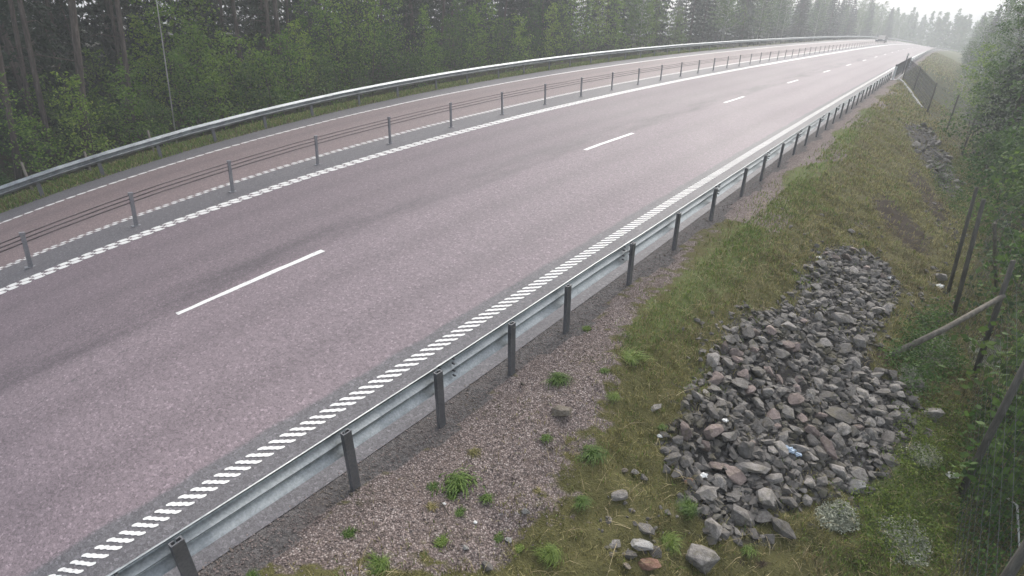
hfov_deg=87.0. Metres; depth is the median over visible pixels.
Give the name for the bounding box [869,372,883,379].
stone
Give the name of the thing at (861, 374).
stone
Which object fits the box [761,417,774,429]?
stone
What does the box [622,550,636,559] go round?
boulder
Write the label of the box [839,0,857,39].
spruce tree
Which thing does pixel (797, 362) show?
stone
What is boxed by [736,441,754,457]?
stone
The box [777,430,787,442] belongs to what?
stone
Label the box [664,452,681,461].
boulder
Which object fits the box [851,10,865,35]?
birch tree
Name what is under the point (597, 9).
spruce tree
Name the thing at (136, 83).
birch sapling
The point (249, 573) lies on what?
grass tuft
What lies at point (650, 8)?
birch sapling
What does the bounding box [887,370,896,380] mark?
stone
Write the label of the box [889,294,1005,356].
bracing pole
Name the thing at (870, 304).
stone
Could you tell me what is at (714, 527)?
stone
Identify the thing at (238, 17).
spruce tree
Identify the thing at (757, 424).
stone
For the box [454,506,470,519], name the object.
grass tuft
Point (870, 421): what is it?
stone
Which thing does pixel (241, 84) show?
alder bush
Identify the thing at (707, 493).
boulder
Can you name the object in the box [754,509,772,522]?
boulder
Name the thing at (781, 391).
stone
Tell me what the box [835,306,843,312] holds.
stone
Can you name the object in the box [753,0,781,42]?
birch tree
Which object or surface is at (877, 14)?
birch tree
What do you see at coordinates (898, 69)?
bridge railing
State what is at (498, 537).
grass tuft
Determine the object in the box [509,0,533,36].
spruce tree
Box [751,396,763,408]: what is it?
stone
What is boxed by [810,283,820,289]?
stone
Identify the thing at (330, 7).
spruce tree
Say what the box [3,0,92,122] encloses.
spruce tree
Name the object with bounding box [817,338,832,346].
stone
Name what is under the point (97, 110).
alder bush
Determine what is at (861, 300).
stone
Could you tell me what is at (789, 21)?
spruce tree
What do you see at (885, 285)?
stone
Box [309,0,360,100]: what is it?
birch sapling
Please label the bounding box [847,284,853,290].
stone
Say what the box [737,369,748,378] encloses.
stone
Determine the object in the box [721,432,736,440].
stone
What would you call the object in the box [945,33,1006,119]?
birch tree
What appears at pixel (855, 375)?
stone
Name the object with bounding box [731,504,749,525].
boulder
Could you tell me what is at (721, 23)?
birch tree
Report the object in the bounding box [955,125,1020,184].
alder bush
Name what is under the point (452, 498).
grass tuft
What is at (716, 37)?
spruce tree
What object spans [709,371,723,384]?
stone
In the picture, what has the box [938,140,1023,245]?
alder bush
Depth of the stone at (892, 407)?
8.44 m
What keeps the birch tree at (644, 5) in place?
on the ground at (484, 515)
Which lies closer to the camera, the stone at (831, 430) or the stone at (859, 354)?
the stone at (831, 430)
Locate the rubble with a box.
[598,123,967,556]
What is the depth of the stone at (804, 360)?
8.65 m
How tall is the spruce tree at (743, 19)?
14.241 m
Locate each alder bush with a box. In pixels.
[0,107,51,174]
[0,164,18,198]
[15,70,80,159]
[33,88,98,150]
[59,83,133,149]
[67,47,138,132]
[130,95,185,147]
[222,59,279,125]
[304,51,354,106]
[334,41,379,97]
[365,20,410,93]
[396,52,435,87]
[422,17,467,79]
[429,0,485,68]
[479,16,526,73]
[513,0,552,67]
[647,3,679,51]
[663,6,691,50]
[932,57,1022,155]
[936,310,1023,439]
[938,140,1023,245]
[941,366,1023,516]
[952,230,1023,333]
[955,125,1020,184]
[956,187,1023,290]
[959,125,1023,206]
[973,60,1023,179]
[974,114,1023,222]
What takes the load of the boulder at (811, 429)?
on the rubble
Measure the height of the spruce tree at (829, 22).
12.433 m
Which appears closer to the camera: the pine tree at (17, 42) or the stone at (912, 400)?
the stone at (912, 400)
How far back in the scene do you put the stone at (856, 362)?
9.01 m
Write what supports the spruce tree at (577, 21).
on the ground at (484, 515)
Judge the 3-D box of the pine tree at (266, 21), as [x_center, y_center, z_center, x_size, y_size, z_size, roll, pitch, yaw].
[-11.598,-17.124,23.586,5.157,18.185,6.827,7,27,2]
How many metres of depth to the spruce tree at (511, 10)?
41.16 m
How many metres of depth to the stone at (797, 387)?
8.13 m
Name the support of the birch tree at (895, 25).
on the ground at (484, 515)
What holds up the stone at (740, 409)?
on the ground at (484, 515)
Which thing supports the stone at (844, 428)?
on the ground at (484, 515)
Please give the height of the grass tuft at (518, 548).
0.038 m
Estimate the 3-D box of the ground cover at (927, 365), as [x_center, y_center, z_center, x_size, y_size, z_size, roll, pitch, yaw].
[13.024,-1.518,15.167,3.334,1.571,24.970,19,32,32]
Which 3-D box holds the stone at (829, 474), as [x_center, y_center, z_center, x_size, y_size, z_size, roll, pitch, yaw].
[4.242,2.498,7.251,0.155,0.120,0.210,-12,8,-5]
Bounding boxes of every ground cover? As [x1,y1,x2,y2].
[813,393,984,575]
[873,157,1023,575]
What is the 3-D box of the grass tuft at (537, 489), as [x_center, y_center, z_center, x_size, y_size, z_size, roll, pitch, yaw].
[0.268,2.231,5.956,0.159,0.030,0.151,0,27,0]
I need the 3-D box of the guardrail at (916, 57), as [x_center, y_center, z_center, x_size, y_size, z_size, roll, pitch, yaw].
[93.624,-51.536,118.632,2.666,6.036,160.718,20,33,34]
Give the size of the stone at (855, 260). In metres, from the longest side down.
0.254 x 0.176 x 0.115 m
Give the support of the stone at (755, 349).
on the ground at (484, 515)
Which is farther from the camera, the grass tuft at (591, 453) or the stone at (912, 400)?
the stone at (912, 400)
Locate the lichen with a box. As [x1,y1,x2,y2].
[814,333,1000,571]
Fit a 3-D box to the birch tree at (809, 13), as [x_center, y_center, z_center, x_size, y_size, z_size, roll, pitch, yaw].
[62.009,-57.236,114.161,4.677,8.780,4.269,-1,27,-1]
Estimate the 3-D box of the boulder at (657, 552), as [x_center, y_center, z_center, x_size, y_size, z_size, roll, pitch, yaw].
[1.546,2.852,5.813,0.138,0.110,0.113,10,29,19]
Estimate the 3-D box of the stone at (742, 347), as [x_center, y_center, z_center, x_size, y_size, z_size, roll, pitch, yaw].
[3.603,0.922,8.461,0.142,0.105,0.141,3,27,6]
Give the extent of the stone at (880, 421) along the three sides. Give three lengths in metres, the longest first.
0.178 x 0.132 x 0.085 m
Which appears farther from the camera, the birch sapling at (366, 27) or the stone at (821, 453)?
the birch sapling at (366, 27)
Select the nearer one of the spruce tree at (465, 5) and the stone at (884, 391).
the stone at (884, 391)
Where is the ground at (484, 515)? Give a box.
[0,23,1023,575]
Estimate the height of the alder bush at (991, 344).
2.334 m
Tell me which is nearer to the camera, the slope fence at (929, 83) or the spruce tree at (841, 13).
the slope fence at (929, 83)
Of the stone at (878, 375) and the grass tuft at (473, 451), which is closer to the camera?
the grass tuft at (473, 451)
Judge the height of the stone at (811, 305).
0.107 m
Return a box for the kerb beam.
[898,78,922,107]
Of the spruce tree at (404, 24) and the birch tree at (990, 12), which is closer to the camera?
the spruce tree at (404, 24)
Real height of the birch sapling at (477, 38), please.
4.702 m
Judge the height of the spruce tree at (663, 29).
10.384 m
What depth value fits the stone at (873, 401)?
8.36 m
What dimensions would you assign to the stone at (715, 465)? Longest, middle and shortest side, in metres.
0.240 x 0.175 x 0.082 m
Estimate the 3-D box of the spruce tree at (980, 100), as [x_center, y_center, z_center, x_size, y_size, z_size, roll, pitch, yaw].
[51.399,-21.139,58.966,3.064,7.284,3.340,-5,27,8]
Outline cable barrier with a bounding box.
[0,40,895,268]
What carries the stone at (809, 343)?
on the ground at (484, 515)
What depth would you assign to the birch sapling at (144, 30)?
22.77 m
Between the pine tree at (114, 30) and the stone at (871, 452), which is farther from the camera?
the pine tree at (114, 30)
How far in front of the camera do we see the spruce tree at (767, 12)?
78.16 m
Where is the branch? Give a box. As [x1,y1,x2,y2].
[1006,498,1019,546]
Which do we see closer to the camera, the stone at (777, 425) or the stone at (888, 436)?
the stone at (777, 425)
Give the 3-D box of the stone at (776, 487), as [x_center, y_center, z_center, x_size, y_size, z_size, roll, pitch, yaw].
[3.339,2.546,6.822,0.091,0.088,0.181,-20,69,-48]
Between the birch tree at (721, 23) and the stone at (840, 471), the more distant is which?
the birch tree at (721, 23)
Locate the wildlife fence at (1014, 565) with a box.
[946,100,1023,575]
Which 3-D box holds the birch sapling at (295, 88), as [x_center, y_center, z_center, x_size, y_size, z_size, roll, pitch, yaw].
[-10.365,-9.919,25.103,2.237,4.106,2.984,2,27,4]
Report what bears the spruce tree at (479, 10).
on the ground at (484, 515)
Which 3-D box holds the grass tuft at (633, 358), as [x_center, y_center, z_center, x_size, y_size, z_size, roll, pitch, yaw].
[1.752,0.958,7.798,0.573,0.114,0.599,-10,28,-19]
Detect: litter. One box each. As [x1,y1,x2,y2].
[700,472,707,477]
[945,471,958,478]
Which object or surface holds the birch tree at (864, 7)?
on the ground at (484, 515)
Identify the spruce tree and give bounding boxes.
[0,0,55,136]
[0,0,117,153]
[0,8,51,102]
[0,43,67,154]
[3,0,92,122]
[6,0,120,101]
[25,1,110,81]
[33,2,116,140]
[48,0,125,128]
[52,0,124,121]
[63,0,186,111]
[75,0,164,101]
[80,1,151,82]
[87,0,190,94]
[127,1,169,65]
[130,0,225,117]
[157,0,238,103]
[192,0,256,96]
[197,0,263,83]
[208,0,274,66]
[224,0,304,74]
[235,0,308,99]
[236,6,291,64]
[249,0,304,90]
[253,0,317,63]
[254,8,291,96]
[278,0,326,69]
[283,0,366,69]
[303,0,354,78]
[320,0,362,86]
[331,0,401,81]
[360,0,391,70]
[375,0,416,56]
[375,0,438,66]
[381,0,450,75]
[400,1,446,65]
[401,0,450,59]
[420,0,474,57]
[431,0,476,68]
[438,0,474,55]
[458,0,502,65]
[460,0,489,59]
[470,0,507,48]
[472,0,501,59]
[485,0,509,58]
[488,0,535,48]
[491,0,519,39]
[498,0,524,62]
[502,0,550,52]
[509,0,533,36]
[513,0,547,58]
[523,0,563,58]
[531,0,563,56]
[531,0,576,52]
[551,0,574,55]
[556,0,584,54]
[560,0,584,47]
[570,0,603,53]
[580,0,605,49]
[588,0,629,50]
[599,1,628,50]
[602,0,644,48]
[636,0,676,53]
[637,2,670,41]
[665,0,686,41]
[668,0,689,41]
[673,0,710,49]
[678,1,713,42]
[685,0,720,48]
[703,0,720,40]
[706,0,728,41]
[709,4,736,40]
[722,0,762,45]
[728,0,756,40]
[730,0,755,36]
[744,0,773,44]
[764,0,787,40]
[769,6,787,38]
[780,2,791,37]
[781,0,805,39]
[786,0,811,41]
[787,0,810,41]
[804,0,822,40]
[808,0,825,40]
[813,1,835,38]
[819,0,842,39]
[829,0,847,39]
[831,0,852,39]
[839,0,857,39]
[847,8,857,38]
[855,0,875,38]
[858,3,874,38]
[881,10,891,39]
[883,7,894,37]
[958,12,986,59]
[961,29,1023,173]
[964,59,993,125]
[969,0,1017,75]
[969,5,1002,67]
[982,3,1023,80]
[985,33,1023,121]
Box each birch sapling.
[0,116,78,183]
[43,67,118,166]
[97,62,173,152]
[110,48,181,133]
[125,12,196,128]
[128,0,206,125]
[148,44,230,136]
[149,0,232,114]
[169,18,237,129]
[171,0,242,85]
[192,50,249,130]
[198,28,266,123]
[229,33,286,109]
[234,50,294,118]
[255,34,304,113]
[265,26,318,112]
[282,17,329,109]
[285,0,339,93]
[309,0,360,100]
[319,0,380,87]
[342,0,401,74]
[368,0,417,78]
[405,3,442,74]
[421,30,453,83]
[453,2,489,74]
[470,0,504,72]
[501,10,536,67]
[531,2,569,64]
[547,0,582,51]
[558,0,603,61]
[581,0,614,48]
[599,0,635,56]
[615,0,646,45]
[632,0,659,53]
[941,42,1003,137]
[987,83,1019,131]
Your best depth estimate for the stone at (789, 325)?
9.08 m
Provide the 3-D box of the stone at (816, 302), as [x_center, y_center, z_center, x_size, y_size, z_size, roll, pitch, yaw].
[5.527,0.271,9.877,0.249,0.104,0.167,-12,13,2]
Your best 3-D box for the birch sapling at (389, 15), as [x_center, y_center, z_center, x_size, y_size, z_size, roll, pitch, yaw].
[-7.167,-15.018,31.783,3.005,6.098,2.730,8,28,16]
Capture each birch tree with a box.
[0,72,31,164]
[63,82,96,166]
[156,0,177,143]
[361,0,386,95]
[616,0,655,46]
[623,0,666,54]
[626,0,660,40]
[643,0,674,33]
[706,0,753,47]
[709,0,745,46]
[744,0,773,44]
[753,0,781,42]
[756,0,782,38]
[758,2,787,37]
[763,0,792,41]
[770,0,803,41]
[801,0,815,28]
[834,4,851,38]
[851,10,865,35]
[852,0,872,37]
[854,0,874,37]
[869,1,889,38]
[870,2,879,32]
[870,5,881,37]
[876,9,890,35]
[878,9,895,34]
[891,13,901,37]
[892,12,906,40]
[893,15,906,40]
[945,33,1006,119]
[953,41,981,95]
[957,16,993,63]
[961,0,1023,78]
[966,11,998,50]
[967,0,1023,127]
[974,5,1022,72]
[988,17,1023,120]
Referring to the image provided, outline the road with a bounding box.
[0,39,947,575]
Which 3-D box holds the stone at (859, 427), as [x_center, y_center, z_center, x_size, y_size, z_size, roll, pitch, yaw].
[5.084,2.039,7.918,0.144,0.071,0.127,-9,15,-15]
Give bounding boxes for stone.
[521,508,529,513]
[631,469,638,473]
[641,473,647,480]
[672,435,682,443]
[679,454,693,468]
[680,421,692,440]
[691,390,703,400]
[701,440,710,451]
[703,424,723,438]
[705,518,722,539]
[707,352,719,367]
[707,385,721,391]
[707,402,719,418]
[708,461,723,469]
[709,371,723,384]
[714,473,725,488]
[715,400,726,408]
[720,357,732,366]
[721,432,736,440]
[722,341,728,352]
[724,335,735,343]
[728,348,743,356]
[730,326,738,331]
[731,334,739,341]
[731,355,742,362]
[731,378,748,388]
[733,527,741,537]
[734,406,744,413]
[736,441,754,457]
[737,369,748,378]
[737,401,747,406]
[739,344,746,350]
[742,325,754,338]
[743,410,754,419]
[744,385,755,393]
[750,346,758,353]
[750,367,765,377]
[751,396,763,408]
[752,420,764,434]
[753,328,759,335]
[754,378,764,385]
[757,336,767,342]
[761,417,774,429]
[761,439,774,443]
[762,388,774,397]
[764,366,773,376]
[764,473,783,484]
[766,325,776,334]
[768,446,777,454]
[770,484,781,495]
[772,458,784,468]
[773,440,788,457]
[774,423,780,428]
[775,349,790,358]
[775,374,782,384]
[776,387,786,395]
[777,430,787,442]
[780,313,787,319]
[780,405,794,418]
[780,496,797,507]
[781,321,796,330]
[782,340,794,350]
[782,484,791,493]
[787,393,804,405]
[787,424,803,435]
[789,313,796,318]
[789,444,808,452]
[791,342,800,351]
[791,359,801,365]
[792,384,801,392]
[794,376,804,382]
[795,459,804,464]
[796,413,807,422]
[799,356,808,365]
[802,290,811,296]
[802,494,812,506]
[804,478,815,487]
[805,433,820,446]
[806,304,815,307]
[806,337,816,350]
[806,389,815,399]
[806,451,818,460]
[808,328,817,333]
[809,300,820,304]
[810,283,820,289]
[812,377,823,388]
[813,311,823,321]
[813,446,827,460]
[814,289,823,297]
[814,332,825,337]
[815,412,827,418]
[816,261,826,267]
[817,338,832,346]
[817,368,827,376]
[818,297,826,303]
[819,391,836,401]
[820,435,837,459]
[822,278,834,283]
[822,470,835,478]
[825,357,837,361]
[825,424,836,436]
[827,306,835,310]
[828,384,838,389]
[829,377,844,387]
[829,464,846,479]
[831,365,839,372]
[831,433,845,451]
[831,477,843,486]
[833,278,840,283]
[835,267,841,273]
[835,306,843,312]
[836,422,851,434]
[838,374,847,379]
[839,343,851,353]
[841,254,851,260]
[841,364,851,371]
[844,274,850,280]
[846,384,855,393]
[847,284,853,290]
[849,266,858,273]
[850,357,860,368]
[851,256,859,264]
[851,371,866,376]
[851,372,858,380]
[851,466,868,482]
[852,287,859,295]
[853,334,865,346]
[854,441,865,447]
[855,297,864,304]
[855,352,862,357]
[855,424,863,430]
[856,271,868,277]
[856,387,869,398]
[859,276,867,283]
[863,291,871,297]
[864,382,874,391]
[864,427,877,440]
[865,417,875,426]
[866,301,874,306]
[866,449,878,455]
[867,312,873,317]
[867,397,877,405]
[869,286,878,290]
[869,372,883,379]
[870,270,880,277]
[870,307,881,313]
[872,377,879,386]
[872,408,888,414]
[873,367,884,372]
[873,388,890,394]
[873,471,888,476]
[874,457,882,465]
[875,306,884,312]
[875,416,884,425]
[876,405,886,410]
[881,283,888,291]
[881,430,894,443]
[881,453,899,466]
[883,304,891,311]
[885,405,898,409]
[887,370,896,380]
[888,383,901,392]
[889,410,900,418]
[892,399,903,405]
[893,381,906,386]
[895,391,905,397]
[900,403,909,410]
[906,396,919,406]
[912,141,920,146]
[927,160,937,165]
[935,153,942,158]
[944,155,953,159]
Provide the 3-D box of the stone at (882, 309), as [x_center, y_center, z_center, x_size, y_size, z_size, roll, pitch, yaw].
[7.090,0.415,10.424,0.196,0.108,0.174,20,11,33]
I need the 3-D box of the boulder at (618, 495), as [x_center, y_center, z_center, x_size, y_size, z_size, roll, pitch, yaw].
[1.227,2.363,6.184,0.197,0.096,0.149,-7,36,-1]
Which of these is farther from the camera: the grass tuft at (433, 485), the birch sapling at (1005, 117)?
the birch sapling at (1005, 117)
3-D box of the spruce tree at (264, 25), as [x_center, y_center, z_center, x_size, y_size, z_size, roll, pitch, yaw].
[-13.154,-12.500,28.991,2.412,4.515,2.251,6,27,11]
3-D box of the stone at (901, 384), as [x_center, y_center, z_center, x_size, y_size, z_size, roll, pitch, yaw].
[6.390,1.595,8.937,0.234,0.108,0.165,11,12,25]
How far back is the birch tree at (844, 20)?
121.71 m
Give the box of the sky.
[24,0,1022,45]
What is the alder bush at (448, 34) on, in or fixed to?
on the ground at (484, 515)
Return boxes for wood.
[730,4,990,52]
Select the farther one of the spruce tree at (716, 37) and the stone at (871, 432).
the spruce tree at (716, 37)
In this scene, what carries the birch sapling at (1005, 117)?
on the ground at (484, 515)
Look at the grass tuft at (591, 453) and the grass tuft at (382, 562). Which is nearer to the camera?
the grass tuft at (382, 562)
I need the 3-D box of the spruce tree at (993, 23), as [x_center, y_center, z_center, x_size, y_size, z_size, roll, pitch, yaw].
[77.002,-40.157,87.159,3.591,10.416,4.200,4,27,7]
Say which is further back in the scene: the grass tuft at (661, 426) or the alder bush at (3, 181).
the alder bush at (3, 181)
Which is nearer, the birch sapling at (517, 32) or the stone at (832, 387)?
the stone at (832, 387)
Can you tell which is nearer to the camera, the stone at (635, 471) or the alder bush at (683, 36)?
the stone at (635, 471)
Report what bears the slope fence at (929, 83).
on the ground at (484, 515)
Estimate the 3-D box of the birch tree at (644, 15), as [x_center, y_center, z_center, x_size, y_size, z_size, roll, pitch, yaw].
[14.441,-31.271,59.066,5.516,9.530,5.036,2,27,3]
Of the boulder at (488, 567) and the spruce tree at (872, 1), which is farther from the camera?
the spruce tree at (872, 1)
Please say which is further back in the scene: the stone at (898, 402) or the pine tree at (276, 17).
the pine tree at (276, 17)
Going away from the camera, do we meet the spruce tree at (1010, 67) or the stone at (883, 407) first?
the stone at (883, 407)
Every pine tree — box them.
[0,45,38,180]
[8,0,41,161]
[12,0,94,169]
[17,0,55,164]
[86,0,155,142]
[108,0,129,122]
[217,0,232,100]
[244,0,275,104]
[246,0,286,98]
[257,0,267,79]
[285,0,290,83]
[369,0,382,78]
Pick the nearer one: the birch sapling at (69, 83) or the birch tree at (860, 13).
the birch sapling at (69, 83)
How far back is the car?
119.02 m
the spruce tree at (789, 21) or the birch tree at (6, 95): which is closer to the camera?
the birch tree at (6, 95)
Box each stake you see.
[20,162,33,189]
[147,130,154,151]
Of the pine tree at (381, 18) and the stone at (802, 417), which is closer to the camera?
the stone at (802, 417)
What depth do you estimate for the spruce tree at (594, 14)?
49.33 m
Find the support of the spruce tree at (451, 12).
on the ground at (484, 515)
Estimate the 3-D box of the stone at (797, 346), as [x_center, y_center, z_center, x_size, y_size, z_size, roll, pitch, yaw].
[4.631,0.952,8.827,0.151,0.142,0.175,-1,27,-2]
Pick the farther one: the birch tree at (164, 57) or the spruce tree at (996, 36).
the spruce tree at (996, 36)
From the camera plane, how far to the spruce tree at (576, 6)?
48.05 m
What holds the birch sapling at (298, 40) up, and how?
on the ground at (484, 515)
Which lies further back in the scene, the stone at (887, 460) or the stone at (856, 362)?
the stone at (856, 362)
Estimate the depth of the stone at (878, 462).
7.54 m
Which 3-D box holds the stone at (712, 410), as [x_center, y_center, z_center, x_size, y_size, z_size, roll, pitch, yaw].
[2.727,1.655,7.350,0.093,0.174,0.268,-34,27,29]
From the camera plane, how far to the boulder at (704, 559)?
5.81 m
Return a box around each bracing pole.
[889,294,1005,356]
[993,222,997,289]
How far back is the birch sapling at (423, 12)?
32.00 m
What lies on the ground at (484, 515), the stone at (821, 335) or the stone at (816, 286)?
the stone at (821, 335)
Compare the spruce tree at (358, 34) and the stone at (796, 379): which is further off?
the spruce tree at (358, 34)
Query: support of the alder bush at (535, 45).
on the ground at (484, 515)
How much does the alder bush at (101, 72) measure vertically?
3.651 m
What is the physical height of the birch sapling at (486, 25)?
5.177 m
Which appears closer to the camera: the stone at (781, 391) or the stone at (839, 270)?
the stone at (781, 391)
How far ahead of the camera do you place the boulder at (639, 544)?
5.79 m
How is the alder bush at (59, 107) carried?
on the ground at (484, 515)
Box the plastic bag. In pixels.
[786,445,796,453]
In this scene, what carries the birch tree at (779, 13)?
on the ground at (484, 515)
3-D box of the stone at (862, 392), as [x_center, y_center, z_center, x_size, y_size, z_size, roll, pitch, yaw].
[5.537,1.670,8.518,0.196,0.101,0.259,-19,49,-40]
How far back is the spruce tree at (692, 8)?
58.49 m
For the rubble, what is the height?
1.495 m
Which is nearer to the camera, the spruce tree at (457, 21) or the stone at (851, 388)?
the stone at (851, 388)
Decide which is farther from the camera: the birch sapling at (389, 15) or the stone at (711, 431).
the birch sapling at (389, 15)
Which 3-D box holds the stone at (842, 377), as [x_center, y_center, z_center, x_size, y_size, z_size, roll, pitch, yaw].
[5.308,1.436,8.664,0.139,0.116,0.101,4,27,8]
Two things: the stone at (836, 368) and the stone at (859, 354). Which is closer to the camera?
the stone at (836, 368)
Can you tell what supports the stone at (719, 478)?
on the ground at (484, 515)
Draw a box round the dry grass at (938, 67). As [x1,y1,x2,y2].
[0,47,1023,575]
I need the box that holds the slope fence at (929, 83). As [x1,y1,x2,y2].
[902,58,978,149]
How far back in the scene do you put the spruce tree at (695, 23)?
68.13 m
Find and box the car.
[875,35,887,42]
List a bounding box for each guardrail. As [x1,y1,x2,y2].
[0,36,911,197]
[106,72,891,575]
[911,48,957,62]
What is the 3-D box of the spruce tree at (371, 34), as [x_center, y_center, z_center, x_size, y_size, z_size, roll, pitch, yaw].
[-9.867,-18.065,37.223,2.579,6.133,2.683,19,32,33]
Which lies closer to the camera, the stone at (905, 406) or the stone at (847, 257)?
the stone at (905, 406)
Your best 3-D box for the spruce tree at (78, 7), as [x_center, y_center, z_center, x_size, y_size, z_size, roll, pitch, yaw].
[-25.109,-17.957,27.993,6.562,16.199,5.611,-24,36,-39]
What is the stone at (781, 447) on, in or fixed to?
on the ground at (484, 515)
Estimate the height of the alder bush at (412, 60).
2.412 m
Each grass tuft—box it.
[246,568,260,575]
[340,524,361,538]
[362,548,391,575]
[424,501,439,512]
[426,480,442,491]
[431,463,486,500]
[431,530,451,551]
[446,492,458,499]
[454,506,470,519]
[466,447,481,458]
[476,492,496,507]
[493,528,506,542]
[514,543,527,556]
[531,541,566,569]
[532,486,543,495]
[538,432,555,442]
[544,370,571,389]
[572,493,593,513]
[574,442,613,468]
[582,324,593,331]
[596,368,609,373]
[605,391,622,402]
[613,346,655,365]
[654,423,668,430]
[657,528,689,556]
[673,492,698,520]
[740,543,759,558]
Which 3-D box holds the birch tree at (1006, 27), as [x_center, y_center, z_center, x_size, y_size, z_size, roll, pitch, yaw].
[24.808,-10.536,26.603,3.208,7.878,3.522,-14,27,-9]
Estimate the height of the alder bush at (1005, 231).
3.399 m
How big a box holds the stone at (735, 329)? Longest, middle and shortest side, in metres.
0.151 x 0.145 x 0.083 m
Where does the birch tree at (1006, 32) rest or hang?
on the ground at (484, 515)
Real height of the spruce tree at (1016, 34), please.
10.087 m
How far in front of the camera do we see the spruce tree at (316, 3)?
36.87 m
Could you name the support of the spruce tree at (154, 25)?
on the ground at (484, 515)
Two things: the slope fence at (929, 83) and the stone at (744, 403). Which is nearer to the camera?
the stone at (744, 403)
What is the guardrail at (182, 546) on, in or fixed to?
on the ground at (484, 515)
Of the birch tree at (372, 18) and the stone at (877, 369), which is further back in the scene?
the birch tree at (372, 18)
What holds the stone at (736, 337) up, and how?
on the ground at (484, 515)
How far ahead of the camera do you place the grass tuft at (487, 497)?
5.72 m
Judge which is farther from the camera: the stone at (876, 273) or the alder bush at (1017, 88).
the alder bush at (1017, 88)
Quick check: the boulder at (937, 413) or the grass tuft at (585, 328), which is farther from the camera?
the boulder at (937, 413)
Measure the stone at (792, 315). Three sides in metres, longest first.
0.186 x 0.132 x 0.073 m
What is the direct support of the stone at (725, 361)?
on the rubble
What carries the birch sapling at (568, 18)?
on the ground at (484, 515)
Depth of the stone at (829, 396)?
8.19 m
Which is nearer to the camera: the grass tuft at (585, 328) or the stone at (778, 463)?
the stone at (778, 463)
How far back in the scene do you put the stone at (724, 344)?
8.31 m
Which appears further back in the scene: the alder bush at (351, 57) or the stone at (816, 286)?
the alder bush at (351, 57)
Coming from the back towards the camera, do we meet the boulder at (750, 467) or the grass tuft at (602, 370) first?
the grass tuft at (602, 370)
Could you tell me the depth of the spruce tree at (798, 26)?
93.33 m
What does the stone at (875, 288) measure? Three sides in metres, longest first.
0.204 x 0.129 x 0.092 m
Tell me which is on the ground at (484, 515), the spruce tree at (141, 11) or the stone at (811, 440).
the spruce tree at (141, 11)
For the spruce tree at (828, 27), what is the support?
on the ground at (484, 515)
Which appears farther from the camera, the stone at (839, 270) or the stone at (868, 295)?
the stone at (839, 270)
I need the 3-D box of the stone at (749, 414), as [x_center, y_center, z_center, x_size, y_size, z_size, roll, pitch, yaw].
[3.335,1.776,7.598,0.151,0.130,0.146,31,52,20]
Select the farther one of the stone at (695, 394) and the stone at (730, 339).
the stone at (730, 339)
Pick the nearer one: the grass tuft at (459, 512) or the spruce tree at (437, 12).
the grass tuft at (459, 512)
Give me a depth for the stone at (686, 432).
6.98 m
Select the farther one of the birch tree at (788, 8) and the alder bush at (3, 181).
the birch tree at (788, 8)
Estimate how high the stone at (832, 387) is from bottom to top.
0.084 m
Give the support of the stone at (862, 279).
on the ground at (484, 515)
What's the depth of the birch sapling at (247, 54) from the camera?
24.59 m
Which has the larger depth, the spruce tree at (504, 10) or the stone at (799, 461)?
the spruce tree at (504, 10)
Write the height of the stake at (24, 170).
1.251 m
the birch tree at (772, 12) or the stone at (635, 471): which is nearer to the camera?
the stone at (635, 471)
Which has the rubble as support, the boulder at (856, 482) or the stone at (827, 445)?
the stone at (827, 445)
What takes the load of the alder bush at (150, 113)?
on the ground at (484, 515)
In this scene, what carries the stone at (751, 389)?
on the rubble
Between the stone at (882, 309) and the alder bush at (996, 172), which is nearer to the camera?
the stone at (882, 309)
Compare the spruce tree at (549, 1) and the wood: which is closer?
the spruce tree at (549, 1)
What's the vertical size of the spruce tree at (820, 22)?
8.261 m
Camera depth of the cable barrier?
15.43 m
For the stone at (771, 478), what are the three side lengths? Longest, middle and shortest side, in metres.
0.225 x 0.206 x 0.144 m
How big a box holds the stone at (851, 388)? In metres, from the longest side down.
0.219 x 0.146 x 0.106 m
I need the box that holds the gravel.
[198,146,816,575]
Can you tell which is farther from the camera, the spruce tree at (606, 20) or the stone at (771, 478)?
the spruce tree at (606, 20)
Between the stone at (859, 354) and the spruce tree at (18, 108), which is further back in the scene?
the spruce tree at (18, 108)
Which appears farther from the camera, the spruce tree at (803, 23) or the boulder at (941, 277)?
the spruce tree at (803, 23)
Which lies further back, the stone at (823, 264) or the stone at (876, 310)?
the stone at (823, 264)
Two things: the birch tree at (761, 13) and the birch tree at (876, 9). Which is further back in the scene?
the birch tree at (876, 9)
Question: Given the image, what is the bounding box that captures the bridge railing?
[891,57,912,79]
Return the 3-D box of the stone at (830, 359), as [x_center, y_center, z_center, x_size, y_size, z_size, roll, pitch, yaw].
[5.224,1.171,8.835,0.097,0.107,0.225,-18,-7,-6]
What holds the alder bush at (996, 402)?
on the ground at (484, 515)
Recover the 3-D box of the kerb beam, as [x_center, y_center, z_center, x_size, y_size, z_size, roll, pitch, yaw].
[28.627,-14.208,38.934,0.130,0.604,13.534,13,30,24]
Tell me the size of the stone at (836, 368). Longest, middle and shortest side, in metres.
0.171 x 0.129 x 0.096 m
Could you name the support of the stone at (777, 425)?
on the rubble
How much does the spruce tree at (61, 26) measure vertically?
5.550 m
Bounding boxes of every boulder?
[482,560,492,571]
[552,405,571,416]
[609,539,620,548]
[611,489,627,500]
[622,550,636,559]
[623,563,631,568]
[630,538,652,550]
[638,522,654,534]
[638,557,661,570]
[649,545,661,558]
[651,404,660,410]
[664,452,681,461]
[685,543,719,574]
[696,485,716,500]
[722,463,746,485]
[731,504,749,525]
[734,462,770,473]
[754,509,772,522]
[756,487,776,505]
[766,408,780,419]
[772,517,795,538]
[804,424,820,438]
[816,476,827,485]
[821,406,854,423]
[828,312,853,322]
[846,479,867,494]
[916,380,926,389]
[922,408,944,419]
[935,273,947,280]

